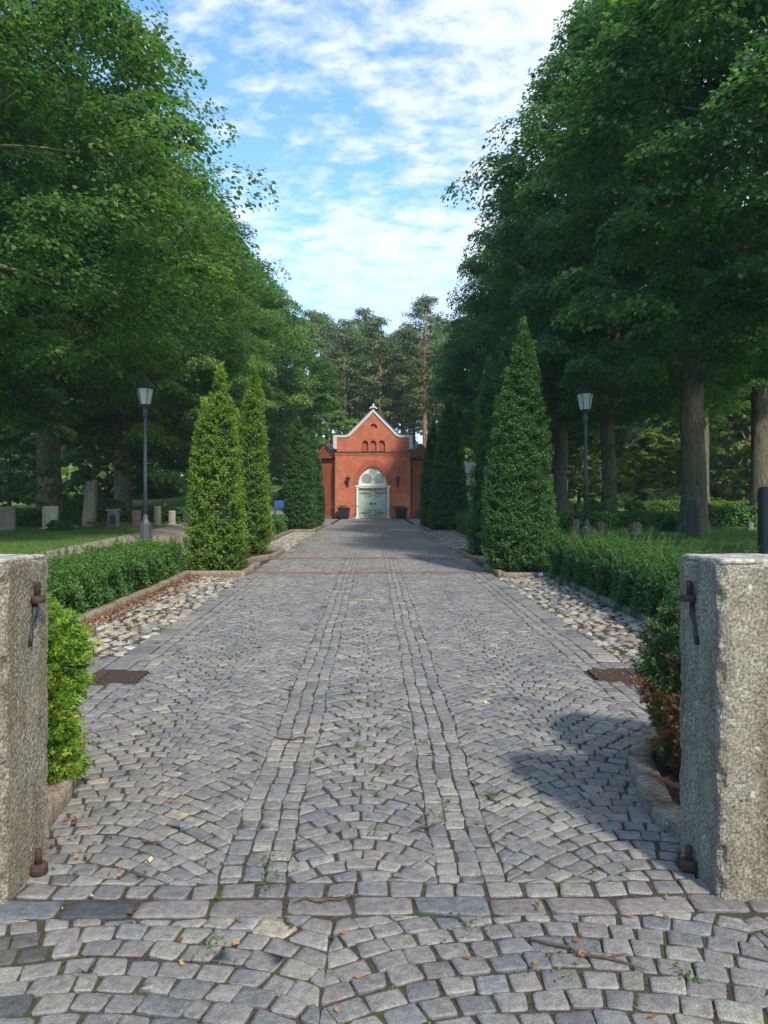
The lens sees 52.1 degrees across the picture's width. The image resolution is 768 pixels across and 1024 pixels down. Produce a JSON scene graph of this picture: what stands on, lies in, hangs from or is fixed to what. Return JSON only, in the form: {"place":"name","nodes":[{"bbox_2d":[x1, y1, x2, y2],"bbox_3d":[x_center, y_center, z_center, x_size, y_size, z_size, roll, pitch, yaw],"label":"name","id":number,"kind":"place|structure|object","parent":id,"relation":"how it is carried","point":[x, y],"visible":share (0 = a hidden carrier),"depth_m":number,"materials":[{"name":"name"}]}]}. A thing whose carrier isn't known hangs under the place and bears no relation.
{"place":"outdoors","nodes":[
{"label":"outdoors","id":0,"kind":"place"},
{"bbox_2d":[35,522,191,558],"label":"gravel path","id":1,"kind":"structure","parent":0,"point":[173,530],"depth_m":24.33,"materials":[{"name":"beige gravel"}]},
{"bbox_2d":[135,375,154,541],"bbox_3d":[-6.771,-1.316,22.303,0.570,5.160,0.561,0,0,-1],"label":"street lamp","id":2,"kind":"object","parent":1,"relation":"on","point":[145,388],"visible":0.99,"depth_m":22.24,"materials":[{"name":"black metal"}]},
{"bbox_2d":[0,477,757,625],"bbox_3d":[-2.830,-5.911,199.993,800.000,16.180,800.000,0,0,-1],"label":"ground","id":3,"kind":"structure","parent":0,"point":[175,501],"depth_m":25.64,"materials":[{"name":"green plant"}]},
{"bbox_2d":[0,506,18,530],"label":"gravestone","id":4,"kind":"object","parent":3,"relation":"on","point":[8,514],"visible":0.85,"depth_m":27.40,"materials":[{"name":"stone"}]},
{"bbox_2d":[0,418,36,506],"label":"sunlit tree","id":5,"kind":"object","parent":3,"relation":"on","point":[15,440],"visible":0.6,"depth_m":48.07,"materials":[{"name":"green plant"}]},
{"bbox_2d":[0,420,36,480],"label":"broadleaf tree","id":6,"kind":"object","parent":3,"relation":"on","point":[14,455],"visible":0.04,"depth_m":62.33,"materials":[{"name":"green plant"}]},
{"bbox_2d":[0,554,48,904],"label":"gate pillar","id":7,"kind":"structure","parent":3,"relation":"on","point":[24,636],"depth_m":3.38,"materials":[{"name":"stone"}]},
{"bbox_2d":[16,508,41,525],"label":"shrub","id":8,"kind":"object","parent":3,"relation":"on","point":[28,518],"visible":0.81,"depth_m":29.83,"materials":[{"name":"green plant"}]},
{"bbox_2d":[42,506,58,528],"bbox_3d":[-11.876,0.275,28.000,0.647,0.974,0.360,0,0,-1],"label":"gravestone","id":9,"kind":"object","parent":3,"relation":"on","point":[49,513],"visible":0.56,"depth_m":27.90,"materials":[{"name":"stone"}]},
{"bbox_2d":[45,519,74,530],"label":"shrub","id":10,"kind":"object","parent":3,"relation":"on","point":[58,524],"visible":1,"depth_m":26.63,"materials":[{"name":"green plant"}]},
{"bbox_2d":[46,726,84,829],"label":"kerb","id":11,"kind":"structure","parent":3,"relation":"on","point":[61,794],"depth_m":4.17,"materials":[{"name":"stone"}]},
{"bbox_2d":[59,512,79,523],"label":"shrub","id":12,"kind":"object","parent":3,"relation":"on","point":[69,517],"visible":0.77,"depth_m":30.82,"materials":[{"name":"green plant"}]},
{"bbox_2d":[82,479,97,526],"bbox_3d":[-11.241,-0.292,30.003,0.547,1.901,0.354,0,0,-1],"label":"gravestone","id":13,"kind":"object","parent":3,"relation":"on","point":[90,503],"visible":0.85,"depth_m":29.86,"materials":[{"name":"stone"}]},
{"bbox_2d":[63,497,126,516],"bbox_3d":[-14.142,-0.209,38.002,3.331,1.034,1.005,0,0,-1],"label":"clipped hedge","id":14,"kind":"object","parent":3,"relation":"on","point":[75,506],"visible":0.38,"depth_m":37.72,"materials":[{"name":"green plant"}]},
{"bbox_2d":[0,457,189,498],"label":"undergrowth","id":15,"kind":"object","parent":3,"relation":"on","point":[162,485],"visible":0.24,"depth_m":66.97,"materials":[{"name":"green plant"}]},
{"bbox_2d":[60,422,132,486],"bbox_3d":[-14.127,-1.856,38.055,4.065,4.984,3.728,0,0,-1],"label":"young tree","id":16,"kind":"object","parent":3,"relation":"on","point":[94,461],"visible":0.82,"depth_m":37.84,"materials":[{"name":"green plant"}]},
{"bbox_2d":[7,532,187,613],"bbox_3d":[-4.360,0.944,10.595,1.710,1.155,9.562,0,0,-1],"label":"hedge","id":17,"kind":"object","parent":3,"relation":"on","point":[89,579],"visible":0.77,"depth_m":11.54,"materials":[{"name":"green plant"}]},
{"bbox_2d":[66,434,147,501],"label":"sunlit tree","id":18,"kind":"object","parent":3,"relation":"on","point":[137,480],"visible":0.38,"depth_m":51.11,"materials":[{"name":"green plant"}]},
{"bbox_2d":[61,358,161,468],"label":"broadleaf tree","id":19,"kind":"object","parent":3,"relation":"on","point":[64,458],"visible":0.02,"depth_m":75.12,"materials":[{"name":"green plant"}]},
{"bbox_2d":[105,509,121,526],"bbox_3d":[-10.145,0.302,29.499,0.547,0.817,0.400,0,0,-1],"label":"gravestone","id":20,"kind":"object","parent":3,"relation":"on","point":[113,517],"visible":0.75,"depth_m":29.39,"materials":[{"name":"stone"}]},
{"bbox_2d":[0,0,279,451],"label":"lime tree","id":21,"kind":"object","parent":3,"relation":"on","point":[19,40],"visible":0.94,"depth_m":20.68,"materials":[{"name":"green plant"}]},
{"bbox_2d":[96,505,191,521],"bbox_3d":[-10.312,0.074,33.494,4.456,0.799,0.991,0,0,-1],"label":"clipped hedge","id":22,"kind":"object","parent":3,"relation":"on","point":[125,514],"visible":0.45,"depth_m":33.25,"materials":[{"name":"green plant"}]},
{"bbox_2d":[3,394,286,485],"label":"wood","id":23,"kind":"object","parent":3,"relation":"on","point":[186,475],"depth_m":93.33,"materials":[{"name":"green plant"}]},
{"bbox_2d":[0,71,291,512],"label":"lime tree","id":24,"kind":"object","parent":3,"relation":"on","point":[180,383],"visible":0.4,"depth_m":31.60,"materials":[{"name":"green plant"}]},
{"bbox_2d":[0,180,299,506],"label":"lime tree","id":25,"kind":"object","parent":3,"relation":"on","point":[122,487],"visible":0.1,"depth_m":40.04,"materials":[{"name":"green plant"}]},
{"bbox_2d":[74,524,326,625],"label":"kerb","id":26,"kind":"structure","parent":3,"relation":"on","point":[254,565],"depth_m":15.09,"materials":[{"name":"stone"}]},
{"bbox_2d":[99,241,344,474],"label":"lime tree","id":27,"kind":"object","parent":3,"relation":"on","point":[300,356],"visible":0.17,"depth_m":49.58,"materials":[{"name":"green plant"}]},
{"bbox_2d":[151,307,332,477],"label":"lime tree","id":28,"kind":"object","parent":3,"relation":"on","point":[321,431],"visible":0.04,"depth_m":60.31,"materials":[{"name":"green plant"}]},
{"bbox_2d":[239,551,274,560],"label":"planting soil","id":29,"kind":"structure","parent":3,"relation":"on","point":[251,555],"depth_m":20.52,"materials":[{"name":"brown soil"}]},
{"bbox_2d":[233,355,274,553],"bbox_3d":[-3.608,-1.380,21.024,1.508,5.673,1.124,0,0,30],"label":"thuja tree","id":30,"kind":"object","parent":29,"relation":"on","point":[253,448],"visible":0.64,"depth_m":20.73,"materials":[{"name":"green plant"}]},
{"bbox_2d":[267,513,287,537],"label":"hedge","id":31,"kind":"object","parent":3,"relation":"on","point":[280,522],"visible":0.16,"depth_m":31.73,"materials":[{"name":"green plant"}]},
{"bbox_2d":[265,388,359,499],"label":"broadleaf tree","id":32,"kind":"object","parent":3,"relation":"on","point":[334,416],"visible":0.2,"depth_m":67.37,"materials":[{"name":"green plant"}]},
{"bbox_2d":[300,309,332,383],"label":"pine tree","id":33,"kind":"object","parent":3,"relation":"on","point":[312,320],"visible":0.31,"depth_m":83.85,"materials":[{"name":"green plant"}]},
{"bbox_2d":[312,319,351,437],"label":"pine tree","id":34,"kind":"object","parent":3,"relation":"on","point":[328,324],"visible":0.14,"depth_m":87.42,"materials":[{"name":"green plant"}]},
{"bbox_2d":[311,361,360,448],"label":"pine tree","id":35,"kind":"object","parent":3,"relation":"on","point":[329,436],"visible":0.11,"depth_m":77.46,"materials":[{"name":"green plant"}]},
{"bbox_2d":[321,317,374,432],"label":"pine tree","id":36,"kind":"object","parent":3,"relation":"on","point":[347,339],"visible":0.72,"depth_m":75.63,"materials":[{"name":"green plant"}]},
{"bbox_2d":[330,324,382,425],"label":"pine tree","id":37,"kind":"object","parent":3,"relation":"on","point":[365,335],"visible":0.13,"depth_m":81.41,"materials":[{"name":"green plant"}]},
{"bbox_2d":[341,307,387,410],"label":"pine tree","id":38,"kind":"object","parent":3,"relation":"on","point":[363,320],"visible":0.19,"depth_m":83.48,"materials":[{"name":"green plant"}]},
{"bbox_2d":[342,337,392,418],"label":"pine tree","id":39,"kind":"object","parent":3,"relation":"on","point":[361,415],"visible":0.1,"depth_m":79.54,"materials":[{"name":"green plant"}]},
{"bbox_2d":[318,403,425,518],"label":"chapel","id":40,"kind":"structure","parent":3,"relation":"on","point":[372,453],"depth_m":58.05,"materials":[{"name":"red brick"}]},
{"bbox_2d":[359,488,372,517],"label":"door","id":41,"kind":"structure","parent":40,"relation":"in","point":[365,494],"depth_m":58.27,"materials":[{"name":"green paint"}]},
{"bbox_2d":[373,488,385,517],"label":"door","id":42,"kind":"structure","parent":40,"relation":"in","point":[379,494],"depth_m":58.29,"materials":[{"name":"green paint"}]},
{"bbox_2d":[346,316,405,424],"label":"pine tree","id":43,"kind":"object","parent":3,"relation":"on","point":[376,334],"visible":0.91,"depth_m":73.75,"materials":[{"name":"green plant"}]},
{"bbox_2d":[1,519,767,937],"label":"cobblestone path","id":44,"kind":"structure","parent":3,"relation":"on","point":[137,903],"depth_m":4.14,"materials":[{"name":"grey stone"}]},
{"bbox_2d":[94,670,148,682],"bbox_3d":[-2.348,1.481,7.045,0.370,0.047,0.370,0,0,-1],"label":"drain cover","id":45,"kind":"object","parent":44,"relation":"on","point":[124,676],"visible":1,"depth_m":7.04,"materials":[{"name":"metal"}]},
{"bbox_2d":[81,576,243,656],"bbox_3d":[-3.176,1.364,11.660,1.146,0.262,7.467,0,0,-1],"label":"cobble strip","id":46,"kind":"object","parent":44,"relation":"on","point":[157,606],"visible":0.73,"depth_m":10.55,"materials":[{"name":"stone"}]},
{"bbox_2d":[266,532,314,550],"bbox_3d":[-3.415,1.015,28.472,1.165,0.334,12.527,0,0,-1],"label":"cobble strip","id":47,"kind":"object","parent":44,"relation":"on","point":[290,540],"visible":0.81,"depth_m":28.04,"materials":[{"name":"stone"}]},
{"bbox_2d":[51,524,714,1023],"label":"joint moss","id":48,"kind":"object","parent":44,"relation":"on","point":[333,782],"visible":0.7,"depth_m":3.96,"materials":[{"name":"green plant"}]},
{"bbox_2d":[85,525,701,1005],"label":"weeds","id":49,"kind":"object","parent":44,"relation":"on","point":[489,795],"visible":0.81,"depth_m":5.18,"materials":[{"name":"green plant"}]},
{"bbox_2d":[47,573,767,1017],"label":"fallen leaves","id":50,"kind":"object","parent":44,"relation":"on","point":[133,603],"visible":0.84,"depth_m":8.75,"materials":[{"name":"brown plant"}]},
{"bbox_2d":[431,532,473,550],"bbox_3d":[2.549,1.013,28.553,1.133,0.333,12.508,0,0,-1],"label":"cobble strip","id":51,"kind":"object","parent":44,"relation":"on","point":[455,539],"visible":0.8,"depth_m":28.55,"materials":[{"name":"stone"}]},
{"bbox_2d":[499,576,675,655],"bbox_3d":[2.780,1.366,11.744,1.150,0.250,7.482,0,0,-1],"label":"cobble strip","id":52,"kind":"object","parent":44,"relation":"on","point":[599,613],"visible":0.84,"depth_m":10.74,"materials":[{"name":"stone"}]},
{"bbox_2d":[587,669,636,681],"bbox_3d":[2.071,1.481,7.107,0.370,0.047,0.370,0,0,-1],"label":"drain cover","id":53,"kind":"object","parent":44,"relation":"on","point":[603,675],"visible":0.95,"depth_m":7.08,"materials":[{"name":"metal"}]},
{"bbox_2d":[367,332,422,428],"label":"pine tree","id":54,"kind":"object","parent":3,"relation":"on","point":[389,335],"visible":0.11,"depth_m":79.66,"materials":[{"name":"green plant"}]},
{"bbox_2d":[371,330,435,435],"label":"pine tree","id":55,"kind":"object","parent":3,"relation":"on","point":[404,411],"visible":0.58,"depth_m":75.54,"materials":[{"name":"green plant"}]},
{"bbox_2d":[390,293,454,446],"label":"pine tree","id":56,"kind":"object","parent":3,"relation":"on","point":[421,307],"visible":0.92,"depth_m":71.74,"materials":[{"name":"green plant"}]},
{"bbox_2d":[407,335,457,428],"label":"pine tree","id":57,"kind":"object","parent":3,"relation":"on","point":[435,347],"visible":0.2,"depth_m":79.58,"materials":[{"name":"green plant"}]},
{"bbox_2d":[455,511,473,536],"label":"hedge","id":58,"kind":"object","parent":3,"relation":"on","point":[460,521],"visible":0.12,"depth_m":32.15,"materials":[{"name":"green plant"}]},
{"bbox_2d":[466,551,485,556],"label":"planting soil","id":59,"kind":"structure","parent":3,"relation":"on","point":[475,554],"depth_m":20.62,"materials":[{"name":"brown soil"}]},
{"bbox_2d":[464,351,506,554],"bbox_3d":[2.956,-1.449,20.976,1.710,5.836,1.255,0,0,-36],"label":"thuja tree","id":60,"kind":"object","parent":59,"relation":"on","point":[487,399],"visible":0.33,"depth_m":20.68,"materials":[{"name":"green plant"}]},
{"bbox_2d":[424,279,620,449],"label":"lime tree","id":61,"kind":"object","parent":3,"relation":"on","point":[465,420],"visible":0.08,"depth_m":55.44,"materials":[{"name":"green plant"}]},
{"bbox_2d":[504,569,557,572],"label":"planting soil","id":62,"kind":"structure","parent":3,"relation":"on","point":[531,571],"depth_m":15.99,"materials":[{"name":"brown soil"}]},
{"bbox_2d":[477,316,560,572],"bbox_3d":[2.855,-1.321,16.453,1.809,5.590,1.534,0,0,-1],"label":"thuja tree","id":63,"kind":"object","parent":62,"relation":"on","point":[519,513],"visible":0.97,"depth_m":16.09,"materials":[{"name":"green plant"}]},
{"bbox_2d":[418,524,675,635],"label":"kerb","id":64,"kind":"structure","parent":3,"relation":"on","point":[582,588],"depth_m":15.47,"materials":[{"name":"stone"}]},
{"bbox_2d":[426,213,675,511],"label":"lime tree","id":65,"kind":"object","parent":3,"relation":"on","point":[453,351],"visible":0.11,"depth_m":47.18,"materials":[{"name":"green plant"}]},
{"bbox_2d":[547,433,618,503],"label":"sunlit tree","id":66,"kind":"object","parent":3,"relation":"on","point":[574,476],"visible":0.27,"depth_m":59.19,"materials":[{"name":"green plant"}]},
{"bbox_2d":[575,380,594,538],"bbox_3d":[5.730,-1.173,22.302,0.570,5.160,0.561,-1,0,-1],"label":"street lamp","id":67,"kind":"object","parent":3,"relation":"on","point":[584,393],"visible":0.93,"depth_m":22.25,"materials":[{"name":"black metal"}]},
{"bbox_2d":[436,402,735,466],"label":"wood","id":68,"kind":"object","parent":3,"relation":"on","point":[467,457],"visible":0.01,"depth_m":97.90,"materials":[{"name":"green plant"}]},
{"bbox_2d":[440,0,767,532],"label":"lime tree","id":69,"kind":"object","parent":3,"relation":"on","point":[573,354],"visible":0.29,"depth_m":25.62,"materials":[{"name":"green plant"}]},
{"bbox_2d":[445,131,767,516],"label":"lime tree","id":70,"kind":"object","parent":3,"relation":"on","point":[602,416],"visible":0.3,"depth_m":36.66,"materials":[{"name":"green plant"}]},
{"bbox_2d":[557,509,678,529],"bbox_3d":[8.832,0.286,29.496,4.713,0.803,0.986,0,0,-1],"label":"clipped hedge","id":71,"kind":"object","parent":3,"relation":"on","point":[646,519],"visible":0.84,"depth_m":29.23,"materials":[{"name":"green plant"}]},
{"bbox_2d":[567,345,679,472],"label":"broadleaf tree","id":72,"kind":"object","parent":3,"relation":"on","point":[632,436],"visible":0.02,"depth_m":78.51,"materials":[{"name":"green plant"}]},
{"bbox_2d":[499,0,767,384],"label":"lime tree","id":73,"kind":"object","parent":3,"relation":"on","point":[618,130],"visible":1,"depth_m":16.11,"materials":[{"name":"green plant"}]},
{"bbox_2d":[547,464,734,493],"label":"undergrowth","id":74,"kind":"object","parent":3,"relation":"on","point":[620,472],"visible":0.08,"depth_m":76.45,"materials":[{"name":"green plant"}]},
{"bbox_2d":[617,427,681,499],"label":"sunlit tree","id":75,"kind":"object","parent":3,"relation":"on","point":[647,439],"visible":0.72,"depth_m":54.61,"materials":[{"name":"green plant"}]},
{"bbox_2d":[628,723,681,844],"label":"kerb","id":76,"kind":"structure","parent":3,"relation":"on","point":[661,807],"depth_m":4.30,"materials":[{"name":"stone"}]},
{"bbox_2d":[637,487,680,503],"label":"clipped hedge","id":77,"kind":"object","parent":3,"relation":"on","point":[657,494],"visible":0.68,"depth_m":51.12,"materials":[{"name":"green plant"}]},
{"bbox_2d":[652,751,680,804],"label":"planting soil","id":78,"kind":"structure","parent":3,"relation":"on","point":[671,781],"depth_m":4.48,"materials":[{"name":"brown soil"}]},
{"bbox_2d":[629,585,681,773],"bbox_3d":[1.948,1.049,4.621,1.013,1.323,1.012,0,0,-1],"label":"yew bush","id":79,"kind":"object","parent":78,"relation":"on","point":[663,697],"visible":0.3,"depth_m":4.58,"materials":[{"name":"green plant"}]},
{"bbox_2d":[623,400,724,488],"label":"sunlit tree","id":80,"kind":"object","parent":3,"relation":"on","point":[666,426],"visible":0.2,"depth_m":62.70,"materials":[{"name":"green plant"}]},
{"bbox_2d":[623,499,748,512],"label":"clipped hedge","id":81,"kind":"object","parent":3,"relation":"on","point":[658,506],"visible":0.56,"depth_m":45.58,"materials":[{"name":"green plant"}]},
{"bbox_2d":[686,499,700,536],"bbox_3d":[9.511,0.257,24.200,0.438,1.303,0.420,0,0,16],"label":"gravestone","id":82,"kind":"object","parent":3,"relation":"on","point":[692,519],"visible":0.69,"depth_m":24.07,"materials":[{"name":"stone"}]},
{"bbox_2d":[653,357,751,503],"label":"lime tree","id":83,"kind":"object","parent":3,"relation":"on","point":[706,424],"visible":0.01,"depth_m":46.03,"materials":[{"name":"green plant"}]},
{"bbox_2d":[668,384,750,500],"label":"sunlit tree","id":84,"kind":"object","parent":3,"relation":"on","point":[736,486],"visible":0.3,"depth_m":52.25,"materials":[{"name":"green plant"}]},
{"bbox_2d":[664,211,767,505],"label":"lime tree","id":85,"kind":"object","parent":3,"relation":"on","point":[759,438],"visible":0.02,"depth_m":34.45,"materials":[{"name":"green plant"}]},
{"bbox_2d":[679,553,767,901],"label":"gate pillar","id":86,"kind":"structure","parent":3,"relation":"on","point":[723,708],"depth_m":3.26,"materials":[{"name":"stone"}]},
{"bbox_2d":[725,414,733,501],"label":"tree trunk","id":87,"kind":"object","parent":3,"relation":"on","point":[728,426],"depth_m":57.81,"materials":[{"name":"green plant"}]},
{"bbox_2d":[708,503,757,526],"bbox_3d":[13.629,0.126,30.014,2.825,0.930,0.975,0,0,-1],"label":"clipped hedge","id":88,"kind":"object","parent":3,"relation":"on","point":[722,516],"visible":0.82,"depth_m":29.73,"materials":[{"name":"green plant"}]},
{"bbox_2d":[724,410,750,498],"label":"sunlit tree","id":89,"kind":"object","parent":3,"relation":"on","point":[745,463],"visible":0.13,"depth_m":57.92,"materials":[{"name":"green plant"}]},
{"bbox_2d":[757,487,767,553],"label":"gravestone","id":90,"kind":"object","parent":3,"relation":"on","point":[762,509],"visible":0.79,"depth_m":16.90,"materials":[{"name":"stone"}]},
{"bbox_2d":[0,879,767,1023],"bbox_3d":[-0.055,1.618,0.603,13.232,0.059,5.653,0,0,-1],"label":"street paving","id":91,"kind":"structure","parent":0,"point":[263,924],"depth_m":2.85,"materials":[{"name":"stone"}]},
{"bbox_2d":[294,893,361,902],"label":"twig","id":92,"kind":"object","parent":91,"relation":"on","point":[325,899],"visible":1,"depth_m":3.23,"materials":[{"name":"brown wood"}]},
{"bbox_2d":[530,939,647,970],"bbox_3d":[0.732,1.591,2.836,0.417,0.014,0.079,0,0,19],"label":"twig","id":93,"kind":"object","parent":91,"relation":"on","point":[611,958],"visible":1,"depth_m":2.82,"materials":[{"name":"brown wood"}]},
{"bbox_2d":[1,0,767,475],"label":"sky","id":94,"kind":"structure","parent":0,"point":[361,114],"materials":[{"name":"blue"}]},
{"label":"planting soil","id":95,"kind":"structure","parent":0,"visible":0},
{"bbox_2d":[181,362,252,570],"bbox_3d":[-3.484,-0.829,16.304,1.522,4.626,1.166,0,0,-1],"label":"thuja tree","id":96,"kind":"object","parent":95,"relation":"on","point":[214,528],"visible":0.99,"depth_m":16.07,"materials":[{"name":"green plant"}]},
{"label":"planting soil","id":97,"kind":"structure","parent":0,"visible":0},
{"bbox_2d":[282,416,318,529],"bbox_3d":[-3.876,-1.675,36.186,1.717,5.564,1.791,0,0,-1],"label":"thuja tree","id":98,"kind":"object","parent":97,"relation":"on","point":[300,498],"visible":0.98,"depth_m":35.80,"materials":[{"name":"green plant"}]},
{"bbox_2d":[309,429,326,526],"bbox_3d":[-3.713,-1.625,40.180,1.612,5.286,1.545,0,0,-37],"label":"thuja tree","id":99,"kind":"object","parent":97,"relation":"on","point":[320,492],"visible":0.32,"depth_m":39.91,"materials":[{"name":"green plant"}]},
{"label":"planting soil","id":100,"kind":"structure","parent":0,"visible":0},
{"bbox_2d":[419,419,438,525],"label":"thuja tree","id":101,"kind":"object","parent":100,"relation":"on","point":[425,488],"visible":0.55,"depth_m":40.15,"materials":[{"name":"green plant"}]},
{"bbox_2d":[427,396,469,529],"bbox_3d":[3.014,-2.138,36.359,2.054,6.507,1.911,0,0,-1],"label":"thuja tree","id":102,"kind":"object","parent":100,"relation":"on","point":[449,495],"visible":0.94,"depth_m":35.88,"materials":[{"name":"green plant"}]},
{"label":"planting soil","id":103,"kind":"structure","parent":0,"visible":0},
{"bbox_2d":[46,594,102,784],"bbox_3d":[-2.129,1.046,4.389,0.993,1.276,1.006,0,0,-1],"label":"yew bush","id":104,"kind":"object","parent":103,"relation":"on","point":[68,650],"visible":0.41,"depth_m":4.33,"materials":[{"name":"green plant"}]},
{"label":"planting soil","id":105,"kind":"structure","parent":0,"visible":0},
{"bbox_2d":[545,525,767,621],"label":"hedge","id":106,"kind":"object","parent":105,"relation":"on","point":[634,575],"visible":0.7,"depth_m":11.33,"materials":[{"name":"green plant"}]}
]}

